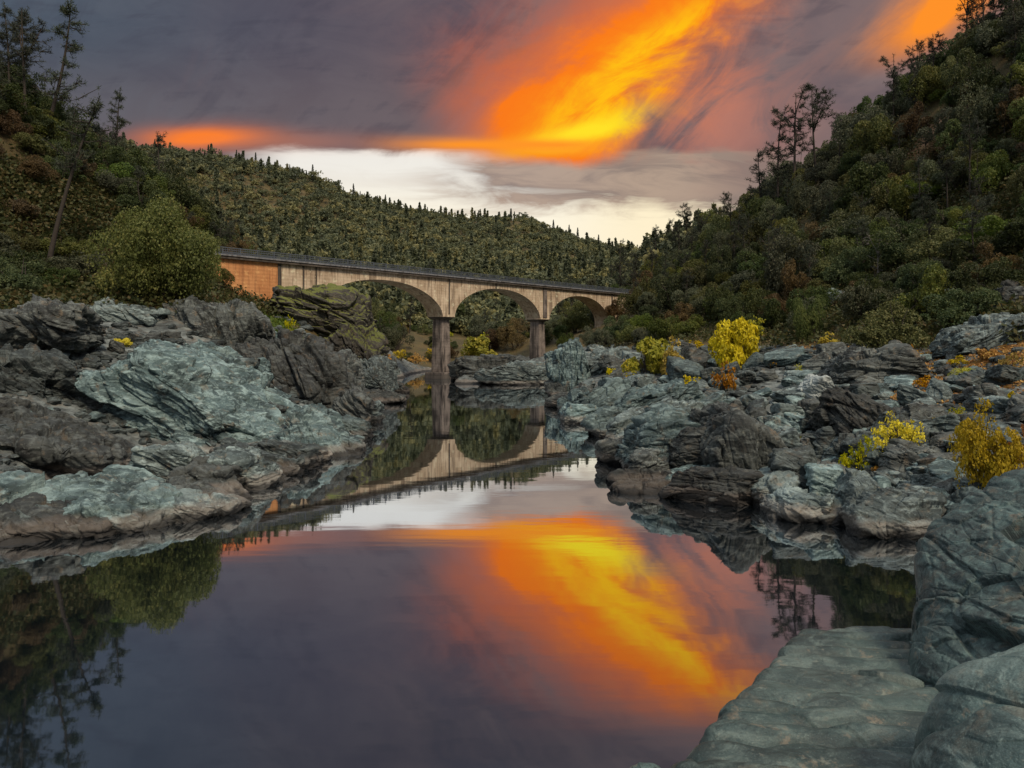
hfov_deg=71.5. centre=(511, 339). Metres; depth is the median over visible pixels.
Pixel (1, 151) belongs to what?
shrub
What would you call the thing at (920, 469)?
boulder
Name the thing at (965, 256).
shrub
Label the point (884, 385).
boulder
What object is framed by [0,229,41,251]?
shrub
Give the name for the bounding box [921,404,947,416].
boulder
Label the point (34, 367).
rock outcrop
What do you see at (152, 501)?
rock outcrop
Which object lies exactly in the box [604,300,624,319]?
oak tree
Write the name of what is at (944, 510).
boulder
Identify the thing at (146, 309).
rock
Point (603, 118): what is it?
sky
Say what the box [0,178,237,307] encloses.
dry bracken
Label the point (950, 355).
rock
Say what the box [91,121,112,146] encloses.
pine tree
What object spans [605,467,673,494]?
rock outcrop
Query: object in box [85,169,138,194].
shrub
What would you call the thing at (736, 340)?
shrub
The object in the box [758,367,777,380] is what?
rock
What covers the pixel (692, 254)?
oak tree
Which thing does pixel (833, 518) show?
rock outcrop
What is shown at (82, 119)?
shrub
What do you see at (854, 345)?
boulder
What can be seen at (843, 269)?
shrub
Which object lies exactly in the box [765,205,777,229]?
pine tree
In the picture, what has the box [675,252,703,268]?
oak tree
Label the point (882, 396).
boulder
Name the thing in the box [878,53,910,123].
pine tree
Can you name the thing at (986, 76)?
oak tree
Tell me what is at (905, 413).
boulder
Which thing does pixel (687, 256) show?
pine tree
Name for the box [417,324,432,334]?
riverside bush
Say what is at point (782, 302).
shrub
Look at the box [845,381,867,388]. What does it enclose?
boulder
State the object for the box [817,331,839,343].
shrub
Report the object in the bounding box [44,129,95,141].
shrub
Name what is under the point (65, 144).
shrub
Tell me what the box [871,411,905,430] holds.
boulder
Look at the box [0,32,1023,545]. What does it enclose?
terrain
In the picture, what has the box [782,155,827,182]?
oak tree
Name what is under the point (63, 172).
shrub
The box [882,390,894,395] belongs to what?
rock
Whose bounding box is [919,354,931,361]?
rock
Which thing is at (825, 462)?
boulder
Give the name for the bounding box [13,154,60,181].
shrub
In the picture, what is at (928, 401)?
boulder
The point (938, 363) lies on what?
rock
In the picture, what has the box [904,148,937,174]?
shrub
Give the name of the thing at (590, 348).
boulder
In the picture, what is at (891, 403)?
boulder
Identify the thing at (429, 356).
riverside bush
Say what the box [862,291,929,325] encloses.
shrub
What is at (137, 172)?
pine tree
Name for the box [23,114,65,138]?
shrub
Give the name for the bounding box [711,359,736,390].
shrub
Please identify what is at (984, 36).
oak tree
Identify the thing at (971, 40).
shrub
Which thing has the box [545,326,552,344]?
oak tree
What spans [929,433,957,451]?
boulder
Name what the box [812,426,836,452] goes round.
boulder
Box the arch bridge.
[206,246,632,378]
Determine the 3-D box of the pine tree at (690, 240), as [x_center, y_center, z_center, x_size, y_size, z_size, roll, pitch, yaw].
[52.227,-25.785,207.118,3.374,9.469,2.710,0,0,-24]
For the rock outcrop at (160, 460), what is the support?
on the rock outcrop at (63, 487)
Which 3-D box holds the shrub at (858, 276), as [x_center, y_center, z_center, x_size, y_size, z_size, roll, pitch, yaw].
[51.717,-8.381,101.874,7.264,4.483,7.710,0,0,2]
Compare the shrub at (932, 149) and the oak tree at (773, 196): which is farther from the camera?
the oak tree at (773, 196)
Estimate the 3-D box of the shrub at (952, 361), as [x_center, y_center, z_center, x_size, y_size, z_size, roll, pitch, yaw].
[36.977,1.789,58.884,1.436,1.057,1.502,0,0,9]
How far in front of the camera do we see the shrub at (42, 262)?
79.00 m
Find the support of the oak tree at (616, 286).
on the terrain at (420, 346)
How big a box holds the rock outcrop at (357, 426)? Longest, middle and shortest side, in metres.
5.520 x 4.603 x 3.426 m
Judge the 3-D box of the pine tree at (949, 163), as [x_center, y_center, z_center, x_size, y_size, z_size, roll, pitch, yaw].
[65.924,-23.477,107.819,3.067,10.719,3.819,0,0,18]
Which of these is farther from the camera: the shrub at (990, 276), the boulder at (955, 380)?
the shrub at (990, 276)
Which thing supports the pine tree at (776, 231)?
on the terrain at (420, 346)
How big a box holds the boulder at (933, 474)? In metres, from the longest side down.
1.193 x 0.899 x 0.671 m
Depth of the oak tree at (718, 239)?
165.43 m
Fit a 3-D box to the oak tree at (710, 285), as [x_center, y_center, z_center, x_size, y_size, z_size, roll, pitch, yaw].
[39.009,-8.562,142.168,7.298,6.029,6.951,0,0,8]
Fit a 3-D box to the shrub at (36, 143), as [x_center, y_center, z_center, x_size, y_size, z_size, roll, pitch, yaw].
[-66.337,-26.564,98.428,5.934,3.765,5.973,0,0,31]
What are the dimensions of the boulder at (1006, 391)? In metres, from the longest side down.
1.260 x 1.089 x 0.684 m
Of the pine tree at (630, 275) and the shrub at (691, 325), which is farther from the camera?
the pine tree at (630, 275)
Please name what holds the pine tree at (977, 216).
on the terrain at (420, 346)
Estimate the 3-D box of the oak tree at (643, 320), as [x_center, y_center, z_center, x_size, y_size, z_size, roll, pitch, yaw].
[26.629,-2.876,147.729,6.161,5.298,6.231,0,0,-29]
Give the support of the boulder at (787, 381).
on the terrain at (420, 346)
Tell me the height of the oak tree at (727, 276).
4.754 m
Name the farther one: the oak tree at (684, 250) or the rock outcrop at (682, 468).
the oak tree at (684, 250)
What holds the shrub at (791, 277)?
on the terrain at (420, 346)
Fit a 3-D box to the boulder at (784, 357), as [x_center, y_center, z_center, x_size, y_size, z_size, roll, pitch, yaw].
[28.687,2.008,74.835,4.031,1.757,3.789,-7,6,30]
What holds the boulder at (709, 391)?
on the terrain at (420, 346)
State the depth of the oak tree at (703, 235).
190.56 m
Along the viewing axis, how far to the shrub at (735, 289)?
133.21 m
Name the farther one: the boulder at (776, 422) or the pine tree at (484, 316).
the pine tree at (484, 316)
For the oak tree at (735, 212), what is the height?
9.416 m
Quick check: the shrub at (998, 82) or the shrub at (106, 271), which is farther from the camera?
the shrub at (998, 82)
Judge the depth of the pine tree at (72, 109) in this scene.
104.00 m
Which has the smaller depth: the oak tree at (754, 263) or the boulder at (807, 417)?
the boulder at (807, 417)
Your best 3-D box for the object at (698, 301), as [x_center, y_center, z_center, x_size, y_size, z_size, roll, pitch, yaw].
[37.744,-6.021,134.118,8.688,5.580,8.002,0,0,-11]
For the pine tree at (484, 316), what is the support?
on the terrain at (420, 346)
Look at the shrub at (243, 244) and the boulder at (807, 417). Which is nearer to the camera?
the boulder at (807, 417)
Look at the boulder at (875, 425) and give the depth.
41.25 m
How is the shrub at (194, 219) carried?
on the terrain at (420, 346)
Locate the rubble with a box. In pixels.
[0,297,1023,505]
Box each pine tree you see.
[0,2,30,82]
[0,52,6,82]
[0,57,12,99]
[2,7,53,113]
[6,5,43,85]
[26,0,100,116]
[40,75,53,95]
[41,93,114,263]
[63,106,88,144]
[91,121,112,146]
[96,87,131,150]
[133,165,146,194]
[145,131,170,174]
[179,212,195,227]
[209,222,230,244]
[215,213,227,237]
[218,218,242,247]
[403,294,416,332]
[481,309,491,322]
[493,313,501,329]
[555,300,564,312]
[565,274,575,285]
[592,259,599,274]
[605,265,615,280]
[608,243,631,288]
[624,253,644,286]
[626,268,637,285]
[646,224,663,254]
[646,248,659,286]
[662,218,674,244]
[669,225,684,256]
[676,203,693,248]
[676,256,685,266]
[679,252,691,265]
[681,270,696,312]
[688,235,695,256]
[694,210,710,231]
[694,216,707,231]
[719,191,737,227]
[725,228,739,271]
[731,204,745,244]
[744,149,771,197]
[744,185,756,216]
[758,223,785,281]
[761,114,802,197]
[763,82,814,183]
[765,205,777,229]
[782,180,793,204]
[796,244,818,276]
[798,86,837,182]
[820,189,834,221]
[829,113,845,163]
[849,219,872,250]
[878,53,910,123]
[888,68,901,98]
[890,122,909,150]
[900,38,926,102]
[904,152,933,208]
[905,57,927,114]
[912,196,941,258]
[918,126,934,152]
[925,31,946,84]
[935,150,955,207]
[955,0,979,63]
[956,116,989,202]
[956,190,995,261]
[964,175,989,210]
[965,4,985,26]
[971,0,995,25]
[986,0,1004,18]
[990,83,1010,135]
[991,0,1019,37]
[995,58,1021,122]
[996,0,1023,60]
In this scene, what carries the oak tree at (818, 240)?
on the terrain at (420, 346)
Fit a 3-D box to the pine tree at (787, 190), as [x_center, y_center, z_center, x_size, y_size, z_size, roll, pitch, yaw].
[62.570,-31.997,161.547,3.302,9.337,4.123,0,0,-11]
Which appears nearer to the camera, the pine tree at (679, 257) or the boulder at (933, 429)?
the boulder at (933, 429)
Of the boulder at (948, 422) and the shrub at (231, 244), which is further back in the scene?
the shrub at (231, 244)
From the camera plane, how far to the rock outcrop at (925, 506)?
28.88 m
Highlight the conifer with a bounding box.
[310,164,314,181]
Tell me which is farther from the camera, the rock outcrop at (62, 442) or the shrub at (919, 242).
the shrub at (919, 242)
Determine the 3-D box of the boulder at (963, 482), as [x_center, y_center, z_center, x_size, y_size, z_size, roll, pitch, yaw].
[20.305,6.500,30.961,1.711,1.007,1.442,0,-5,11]
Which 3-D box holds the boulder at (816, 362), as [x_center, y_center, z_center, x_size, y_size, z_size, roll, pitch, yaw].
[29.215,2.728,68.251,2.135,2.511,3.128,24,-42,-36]
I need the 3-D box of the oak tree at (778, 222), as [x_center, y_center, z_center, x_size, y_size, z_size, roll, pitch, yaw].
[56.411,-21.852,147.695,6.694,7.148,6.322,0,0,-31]
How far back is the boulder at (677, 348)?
94.97 m
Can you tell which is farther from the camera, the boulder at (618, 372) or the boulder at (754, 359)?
the boulder at (618, 372)
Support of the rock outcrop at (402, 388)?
on the terrain at (420, 346)
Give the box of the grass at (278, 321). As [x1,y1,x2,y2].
[257,304,318,335]
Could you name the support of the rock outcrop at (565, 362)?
on the terrain at (420, 346)
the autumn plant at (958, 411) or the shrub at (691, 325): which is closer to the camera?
the autumn plant at (958, 411)
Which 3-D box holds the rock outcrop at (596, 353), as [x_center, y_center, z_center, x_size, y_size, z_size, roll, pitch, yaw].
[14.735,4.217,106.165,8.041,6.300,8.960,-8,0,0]
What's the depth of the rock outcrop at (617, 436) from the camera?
53.58 m
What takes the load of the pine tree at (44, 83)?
on the terrain at (420, 346)
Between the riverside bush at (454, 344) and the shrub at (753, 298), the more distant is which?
the riverside bush at (454, 344)
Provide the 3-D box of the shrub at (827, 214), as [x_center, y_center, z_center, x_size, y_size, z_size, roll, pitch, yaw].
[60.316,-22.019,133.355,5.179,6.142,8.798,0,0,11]
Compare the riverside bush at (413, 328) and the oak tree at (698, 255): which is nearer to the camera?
the oak tree at (698, 255)
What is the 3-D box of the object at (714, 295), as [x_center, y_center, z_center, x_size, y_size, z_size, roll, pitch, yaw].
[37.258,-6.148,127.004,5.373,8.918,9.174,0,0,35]
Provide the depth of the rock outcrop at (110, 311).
70.03 m
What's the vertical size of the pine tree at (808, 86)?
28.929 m
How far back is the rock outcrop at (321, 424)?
49.25 m
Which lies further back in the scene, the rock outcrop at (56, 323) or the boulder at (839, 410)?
the rock outcrop at (56, 323)
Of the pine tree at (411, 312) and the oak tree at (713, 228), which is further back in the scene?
the pine tree at (411, 312)
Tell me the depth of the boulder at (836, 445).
41.91 m
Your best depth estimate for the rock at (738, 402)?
55.49 m
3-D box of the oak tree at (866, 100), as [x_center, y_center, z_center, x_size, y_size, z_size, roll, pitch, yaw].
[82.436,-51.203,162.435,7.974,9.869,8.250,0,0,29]
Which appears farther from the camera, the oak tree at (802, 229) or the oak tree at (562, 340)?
the oak tree at (562, 340)
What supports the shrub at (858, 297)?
on the terrain at (420, 346)
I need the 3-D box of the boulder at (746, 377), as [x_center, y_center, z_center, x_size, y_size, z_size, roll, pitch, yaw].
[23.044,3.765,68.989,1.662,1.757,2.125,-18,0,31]
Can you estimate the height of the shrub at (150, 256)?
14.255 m
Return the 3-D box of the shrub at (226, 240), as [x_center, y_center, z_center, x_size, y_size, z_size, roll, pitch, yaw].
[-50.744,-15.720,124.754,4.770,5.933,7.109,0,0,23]
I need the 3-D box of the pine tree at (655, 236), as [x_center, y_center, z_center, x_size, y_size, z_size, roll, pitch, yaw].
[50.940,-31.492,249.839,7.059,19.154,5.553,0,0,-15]
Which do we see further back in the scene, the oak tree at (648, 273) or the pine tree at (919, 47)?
the oak tree at (648, 273)
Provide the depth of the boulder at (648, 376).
83.38 m
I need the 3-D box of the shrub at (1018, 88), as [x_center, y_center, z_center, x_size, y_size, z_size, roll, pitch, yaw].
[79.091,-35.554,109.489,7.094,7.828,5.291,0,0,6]
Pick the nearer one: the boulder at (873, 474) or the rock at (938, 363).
the boulder at (873, 474)
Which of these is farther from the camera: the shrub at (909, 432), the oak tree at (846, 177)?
the oak tree at (846, 177)
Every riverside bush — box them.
[403,352,413,362]
[410,325,417,331]
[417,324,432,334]
[423,351,431,362]
[424,336,431,344]
[450,341,458,348]
[450,346,458,357]
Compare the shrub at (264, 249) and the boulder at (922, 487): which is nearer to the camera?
the boulder at (922, 487)
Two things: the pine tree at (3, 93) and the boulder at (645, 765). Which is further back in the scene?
the pine tree at (3, 93)
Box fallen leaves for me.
[775,324,1023,405]
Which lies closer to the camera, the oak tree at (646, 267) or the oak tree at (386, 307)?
the oak tree at (646, 267)
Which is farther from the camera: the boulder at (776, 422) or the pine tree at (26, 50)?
the pine tree at (26, 50)
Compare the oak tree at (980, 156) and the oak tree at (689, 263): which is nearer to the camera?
the oak tree at (980, 156)
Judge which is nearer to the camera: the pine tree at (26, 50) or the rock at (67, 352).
the rock at (67, 352)
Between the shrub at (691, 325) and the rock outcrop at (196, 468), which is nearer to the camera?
the rock outcrop at (196, 468)
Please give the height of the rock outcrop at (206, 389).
15.678 m
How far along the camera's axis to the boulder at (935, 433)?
38.47 m
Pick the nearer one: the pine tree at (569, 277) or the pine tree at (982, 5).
the pine tree at (982, 5)
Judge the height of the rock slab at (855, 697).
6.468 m
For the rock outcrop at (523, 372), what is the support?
on the terrain at (420, 346)
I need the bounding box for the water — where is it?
[0,371,918,767]
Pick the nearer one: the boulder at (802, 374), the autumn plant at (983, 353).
the autumn plant at (983, 353)
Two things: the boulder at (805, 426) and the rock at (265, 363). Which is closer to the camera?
the boulder at (805, 426)
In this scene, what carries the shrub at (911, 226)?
on the terrain at (420, 346)
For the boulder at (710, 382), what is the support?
on the terrain at (420, 346)
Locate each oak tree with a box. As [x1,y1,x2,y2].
[371,297,399,324]
[376,310,401,332]
[381,323,414,350]
[382,302,407,320]
[390,317,408,335]
[455,302,464,328]
[470,314,495,336]
[471,329,507,349]
[492,320,517,334]
[496,317,528,348]
[511,318,529,333]
[545,319,561,335]
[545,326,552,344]
[552,325,573,340]
[556,336,573,345]
[557,301,575,315]
[558,301,593,332]
[579,326,596,344]
[582,278,595,287]
[584,329,613,346]
[586,310,594,325]
[602,315,631,341]
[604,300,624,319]
[610,283,631,289]
[614,323,645,343]
[616,276,657,313]
[624,313,652,329]
[629,270,655,293]
[631,327,654,348]
[633,291,656,310]
[637,260,662,278]
[637,304,662,319]
[643,252,668,266]
[647,314,679,340]
[649,272,694,311]
[656,316,685,334]
[666,267,675,278]
[669,242,685,256]
[671,284,704,306]
[672,300,689,309]
[674,245,698,256]
[674,264,718,288]
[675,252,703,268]
[677,267,707,286]
[681,228,703,247]
[683,256,734,269]
[687,250,704,258]
[688,282,719,306]
[696,208,716,229]
[699,226,725,254]
[699,249,716,263]
[701,220,714,231]
[702,289,742,318]
[704,215,732,248]
[705,244,732,288]
[712,230,739,258]
[714,271,739,284]
[717,247,757,277]
[719,215,733,227]
[721,269,762,292]
[727,215,765,252]
[730,203,747,226]
[731,195,754,218]
[735,241,760,257]
[736,251,767,278]
[744,186,766,199]
[745,193,785,228]
[757,199,799,231]
[759,195,783,216]
[761,161,798,195]
[763,216,800,246]
[763,233,825,298]
[764,223,803,243]
[766,170,801,199]
[766,189,789,205]
[772,217,825,258]
[779,151,819,170]
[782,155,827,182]
[782,168,814,197]
[786,174,808,193]
[786,223,815,236]
[788,184,810,217]
[799,179,840,219]
[801,158,833,183]
[803,140,829,162]
[805,238,834,255]
[811,144,837,156]
[815,210,874,248]
[816,144,847,164]
[816,155,845,182]
[826,185,856,213]
[830,133,854,152]
[831,104,900,143]
[833,161,895,215]
[834,258,884,273]
[837,105,871,123]
[837,145,866,174]
[838,168,873,188]
[843,115,866,149]
[844,113,909,156]
[854,94,884,116]
[860,146,907,179]
[872,208,919,246]
[878,172,938,220]
[881,91,912,117]
[894,72,914,103]
[904,65,947,115]
[910,52,944,73]
[915,107,974,142]
[916,53,926,64]
[919,149,956,187]
[925,46,961,73]
[936,28,974,61]
[939,55,970,87]
[940,141,988,184]
[945,46,1002,104]
[951,80,1012,132]
[952,22,1001,56]
[961,12,997,41]
[973,15,1022,56]
[996,0,1023,13]
[996,3,1023,38]
[1005,60,1023,87]
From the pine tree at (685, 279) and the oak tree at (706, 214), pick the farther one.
the oak tree at (706, 214)
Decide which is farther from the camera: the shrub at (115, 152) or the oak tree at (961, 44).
the oak tree at (961, 44)
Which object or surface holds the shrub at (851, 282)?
on the terrain at (420, 346)
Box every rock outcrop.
[0,293,105,356]
[0,342,86,402]
[0,397,135,475]
[0,461,165,505]
[0,492,116,539]
[0,504,50,541]
[57,494,149,538]
[72,339,301,453]
[81,479,182,533]
[86,297,171,326]
[110,478,164,493]
[130,441,206,479]
[159,482,251,523]
[162,295,275,346]
[164,465,252,499]
[184,455,242,480]
[206,445,290,489]
[212,443,304,476]
[230,328,353,408]
[255,439,323,468]
[267,283,389,356]
[268,403,352,456]
[272,287,278,298]
[282,439,332,461]
[324,322,388,360]
[331,382,375,422]
[338,349,365,393]
[341,434,366,455]
[342,414,373,439]
[360,355,400,390]
[364,388,406,403]
[371,400,384,422]
[394,381,409,392]
[447,354,530,380]
[473,360,548,384]
[544,337,590,390]
[544,391,567,407]
[557,377,635,411]
[558,402,598,423]
[580,406,625,437]
[589,346,630,375]
[594,436,623,463]
[605,396,704,437]
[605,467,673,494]
[608,432,623,438]
[614,402,700,468]
[615,378,706,409]
[628,447,672,472]
[659,466,764,505]
[661,464,709,488]
[669,426,707,468]
[689,401,787,469]
[708,496,751,503]
[750,466,803,506]
[817,340,934,383]
[817,497,844,525]
[870,475,894,487]
[886,486,946,539]
[928,312,1023,358]
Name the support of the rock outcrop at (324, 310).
on the terrain at (420, 346)
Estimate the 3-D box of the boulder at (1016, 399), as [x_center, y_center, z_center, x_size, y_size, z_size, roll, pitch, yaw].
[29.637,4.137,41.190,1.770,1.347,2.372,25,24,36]
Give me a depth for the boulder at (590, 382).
91.09 m
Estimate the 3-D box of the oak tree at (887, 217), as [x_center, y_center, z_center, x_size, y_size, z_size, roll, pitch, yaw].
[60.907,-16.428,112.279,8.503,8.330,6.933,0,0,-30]
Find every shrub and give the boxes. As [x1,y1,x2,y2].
[0,63,45,107]
[0,82,43,125]
[0,98,9,115]
[0,109,33,139]
[0,144,5,156]
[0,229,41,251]
[0,232,20,257]
[0,247,56,276]
[0,249,40,275]
[0,255,46,294]
[3,199,41,217]
[11,132,59,157]
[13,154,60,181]
[21,114,56,141]
[22,105,60,121]
[23,96,50,109]
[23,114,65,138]
[34,237,92,257]
[37,155,86,180]
[38,267,80,288]
[39,95,78,133]
[41,250,106,277]
[43,120,110,173]
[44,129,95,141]
[64,110,94,133]
[64,149,97,176]
[73,262,125,280]
[80,128,106,153]
[82,192,222,306]
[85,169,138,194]
[86,251,115,272]
[90,162,136,188]
[90,279,127,293]
[96,145,149,184]
[113,336,132,346]
[115,179,167,219]
[122,146,171,185]
[132,174,175,199]
[152,160,184,199]
[160,199,204,225]
[163,170,213,219]
[187,205,210,230]
[196,209,239,244]
[210,236,227,248]
[212,268,234,286]
[217,236,235,253]
[219,241,248,254]
[230,228,258,252]
[260,247,275,257]
[284,314,296,330]
[392,349,405,360]
[407,352,428,363]
[460,335,497,355]
[621,336,670,375]
[659,335,683,374]
[664,302,701,322]
[673,314,708,333]
[683,375,700,383]
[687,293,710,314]
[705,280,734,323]
[707,306,759,371]
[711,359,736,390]
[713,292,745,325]
[718,273,755,295]
[730,311,753,322]
[736,287,775,316]
[739,272,776,301]
[745,298,787,329]
[749,315,765,335]
[756,267,775,280]
[757,293,787,315]
[780,258,815,300]
[785,285,840,314]
[786,296,822,328]
[789,314,832,334]
[791,294,825,341]
[793,270,821,285]
[796,278,830,297]
[802,238,837,265]
[804,220,830,241]
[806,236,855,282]
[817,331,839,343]
[818,207,844,226]
[819,245,873,287]
[828,203,860,235]
[831,224,875,249]
[832,280,873,305]
[838,434,874,470]
[839,276,905,320]
[840,300,931,351]
[842,267,889,288]
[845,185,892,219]
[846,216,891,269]
[853,277,894,297]
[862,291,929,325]
[867,226,925,270]
[871,409,925,451]
[875,146,904,168]
[877,272,897,290]
[879,172,904,186]
[890,216,903,228]
[890,262,920,295]
[891,263,956,323]
[892,101,933,142]
[894,217,927,241]
[894,256,954,279]
[902,179,943,202]
[902,222,966,262]
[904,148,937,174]
[907,257,950,292]
[909,199,938,219]
[917,287,1002,327]
[918,132,958,159]
[928,206,966,225]
[930,156,968,192]
[933,118,987,154]
[937,235,1022,270]
[939,89,959,108]
[944,261,1005,304]
[947,205,992,229]
[947,367,974,375]
[947,398,1023,488]
[948,355,968,364]
[952,215,1020,250]
[954,240,1022,282]
[960,76,978,101]
[964,20,1007,58]
[966,138,1001,155]
[967,149,1014,196]
[977,212,1005,229]
[978,75,1006,101]
[978,92,1010,126]
[989,40,1014,57]
[992,138,1023,161]
[992,216,1023,251]
[993,256,1023,282]
[995,10,1017,37]
[995,84,1023,129]
[1005,43,1014,60]
[1005,164,1023,205]
[1006,96,1023,124]
[1008,424,1023,469]
[1011,114,1023,141]
[1013,26,1023,59]
[1013,163,1023,172]
[1015,142,1023,152]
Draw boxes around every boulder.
[544,379,570,396]
[573,382,592,390]
[582,378,595,387]
[585,344,606,351]
[586,357,597,367]
[597,353,627,372]
[609,368,622,376]
[621,350,640,366]
[624,374,654,380]
[630,377,660,387]
[630,762,660,767]
[658,375,669,383]
[661,341,695,349]
[661,345,681,353]
[666,356,703,379]
[679,346,707,367]
[693,379,710,388]
[699,345,718,355]
[700,367,725,380]
[700,390,726,404]
[703,388,729,395]
[707,358,717,366]
[707,378,721,389]
[720,397,738,402]
[721,378,741,391]
[725,361,740,373]
[737,370,757,385]
[740,394,767,409]
[741,352,763,369]
[746,398,765,414]
[748,407,772,419]
[752,387,772,396]
[759,485,835,523]
[763,346,804,366]
[763,413,783,423]
[765,415,792,429]
[767,445,816,488]
[770,385,804,402]
[770,402,804,415]
[775,425,791,432]
[777,428,802,447]
[781,376,802,386]
[783,370,800,376]
[784,412,803,421]
[785,344,797,348]
[788,421,802,433]
[791,369,818,378]
[796,354,812,364]
[796,373,834,401]
[796,420,812,433]
[797,398,819,412]
[800,350,830,369]
[800,438,812,447]
[802,410,812,421]
[802,432,815,443]
[804,463,843,496]
[807,386,896,435]
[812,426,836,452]
[815,342,847,357]
[820,456,838,462]
[820,460,831,464]
[821,447,839,460]
[831,462,845,472]
[831,468,879,503]
[833,442,842,454]
[834,383,849,387]
[838,433,853,443]
[839,488,916,538]
[840,429,871,457]
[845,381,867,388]
[848,343,870,348]
[848,382,879,399]
[852,428,866,433]
[853,451,874,469]
[855,449,881,466]
[856,435,881,450]
[866,422,895,444]
[869,470,899,474]
[870,471,896,486]
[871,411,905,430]
[873,392,891,399]
[874,399,899,407]
[878,444,919,472]
[878,472,902,479]
[879,382,889,390]
[884,375,915,391]
[887,438,918,448]
[893,406,910,418]
[893,477,902,487]
[896,384,929,405]
[896,471,912,480]
[897,483,947,492]
[900,418,930,441]
[903,401,935,419]
[904,453,927,470]
[908,469,1023,686]
[909,445,935,454]
[909,473,932,484]
[909,643,1023,767]
[911,397,936,404]
[911,466,926,473]
[916,452,957,473]
[920,419,938,432]
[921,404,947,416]
[922,413,959,431]
[925,377,952,400]
[925,477,942,485]
[926,446,945,453]
[926,457,966,478]
[927,488,949,496]
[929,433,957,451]
[930,430,953,436]
[930,472,945,476]
[932,477,954,494]
[936,475,960,482]
[941,504,946,516]
[943,375,982,387]
[943,441,954,451]
[944,486,981,502]
[945,500,958,513]
[949,394,964,403]
[952,478,983,490]
[957,371,985,385]
[957,412,974,421]
[962,383,1006,399]
[970,369,986,382]
[983,395,1008,413]
[984,421,1021,431]
[985,364,1019,383]
[986,364,1023,386]
[992,430,1023,450]
[998,403,1023,421]
[1002,388,1011,394]
[1005,392,1023,411]
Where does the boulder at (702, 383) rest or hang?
on the terrain at (420, 346)
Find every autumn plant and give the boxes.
[689,340,703,347]
[912,374,930,387]
[948,406,964,413]
[975,348,1002,360]
[998,353,1023,367]
[1007,390,1014,398]
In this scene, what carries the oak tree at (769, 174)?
on the terrain at (420, 346)
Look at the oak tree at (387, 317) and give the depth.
205.01 m
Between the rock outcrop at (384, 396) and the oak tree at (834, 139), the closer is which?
the rock outcrop at (384, 396)
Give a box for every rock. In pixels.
[0,396,30,419]
[49,349,70,356]
[77,396,103,410]
[80,354,101,366]
[89,411,105,421]
[107,339,124,353]
[127,333,145,341]
[138,308,149,311]
[144,331,163,341]
[145,424,160,436]
[162,331,181,339]
[173,424,195,434]
[237,357,260,368]
[258,357,270,371]
[296,328,305,337]
[729,399,744,410]
[757,415,767,422]
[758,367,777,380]
[784,395,804,404]
[828,288,841,308]
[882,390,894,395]
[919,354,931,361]
[933,359,947,367]
[936,364,951,373]
[944,367,961,375]
[945,346,959,359]
[948,385,965,392]
[962,396,987,411]
[969,365,981,369]
[972,414,988,423]
[990,286,1023,310]
[1000,279,1023,286]
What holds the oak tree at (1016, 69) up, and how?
on the terrain at (420, 346)
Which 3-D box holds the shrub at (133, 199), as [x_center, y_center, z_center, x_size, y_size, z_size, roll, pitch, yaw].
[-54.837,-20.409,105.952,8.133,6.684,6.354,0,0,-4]
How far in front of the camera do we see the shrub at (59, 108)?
107.47 m
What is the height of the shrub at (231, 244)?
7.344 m
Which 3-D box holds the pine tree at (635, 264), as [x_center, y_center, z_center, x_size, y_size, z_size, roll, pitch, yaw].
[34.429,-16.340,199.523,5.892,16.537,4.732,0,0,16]
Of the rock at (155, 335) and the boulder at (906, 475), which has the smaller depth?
the boulder at (906, 475)
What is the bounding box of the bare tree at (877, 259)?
[863,234,888,273]
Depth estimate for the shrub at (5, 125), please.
96.26 m
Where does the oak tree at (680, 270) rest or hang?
on the terrain at (420, 346)
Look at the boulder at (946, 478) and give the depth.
32.34 m
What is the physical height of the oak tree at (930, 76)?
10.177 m
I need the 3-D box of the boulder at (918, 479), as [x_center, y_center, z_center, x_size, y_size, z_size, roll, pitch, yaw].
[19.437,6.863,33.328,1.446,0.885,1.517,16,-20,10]
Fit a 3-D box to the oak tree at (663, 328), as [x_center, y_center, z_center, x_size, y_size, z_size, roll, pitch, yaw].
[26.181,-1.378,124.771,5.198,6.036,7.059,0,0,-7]
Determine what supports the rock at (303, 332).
on the terrain at (420, 346)
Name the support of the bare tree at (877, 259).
on the terrain at (420, 346)
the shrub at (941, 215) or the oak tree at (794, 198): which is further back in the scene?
the oak tree at (794, 198)
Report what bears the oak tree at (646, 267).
on the terrain at (420, 346)
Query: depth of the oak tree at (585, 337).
159.30 m
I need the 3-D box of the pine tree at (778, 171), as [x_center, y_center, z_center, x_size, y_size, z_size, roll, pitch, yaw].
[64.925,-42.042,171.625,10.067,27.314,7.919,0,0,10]
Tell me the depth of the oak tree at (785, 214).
158.39 m
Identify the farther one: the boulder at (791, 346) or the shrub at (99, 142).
the shrub at (99, 142)
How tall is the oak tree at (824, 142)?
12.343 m
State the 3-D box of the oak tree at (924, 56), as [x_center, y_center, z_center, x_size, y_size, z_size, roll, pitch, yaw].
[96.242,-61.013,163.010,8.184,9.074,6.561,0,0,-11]
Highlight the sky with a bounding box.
[0,0,1014,247]
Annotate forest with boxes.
[104,132,721,335]
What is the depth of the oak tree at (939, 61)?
142.14 m
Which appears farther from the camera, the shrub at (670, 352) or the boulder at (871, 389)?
the shrub at (670, 352)
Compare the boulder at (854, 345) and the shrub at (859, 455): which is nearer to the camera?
the shrub at (859, 455)
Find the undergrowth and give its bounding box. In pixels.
[0,101,1023,349]
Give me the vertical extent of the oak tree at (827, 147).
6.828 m
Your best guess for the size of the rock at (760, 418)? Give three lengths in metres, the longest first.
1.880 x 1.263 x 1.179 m

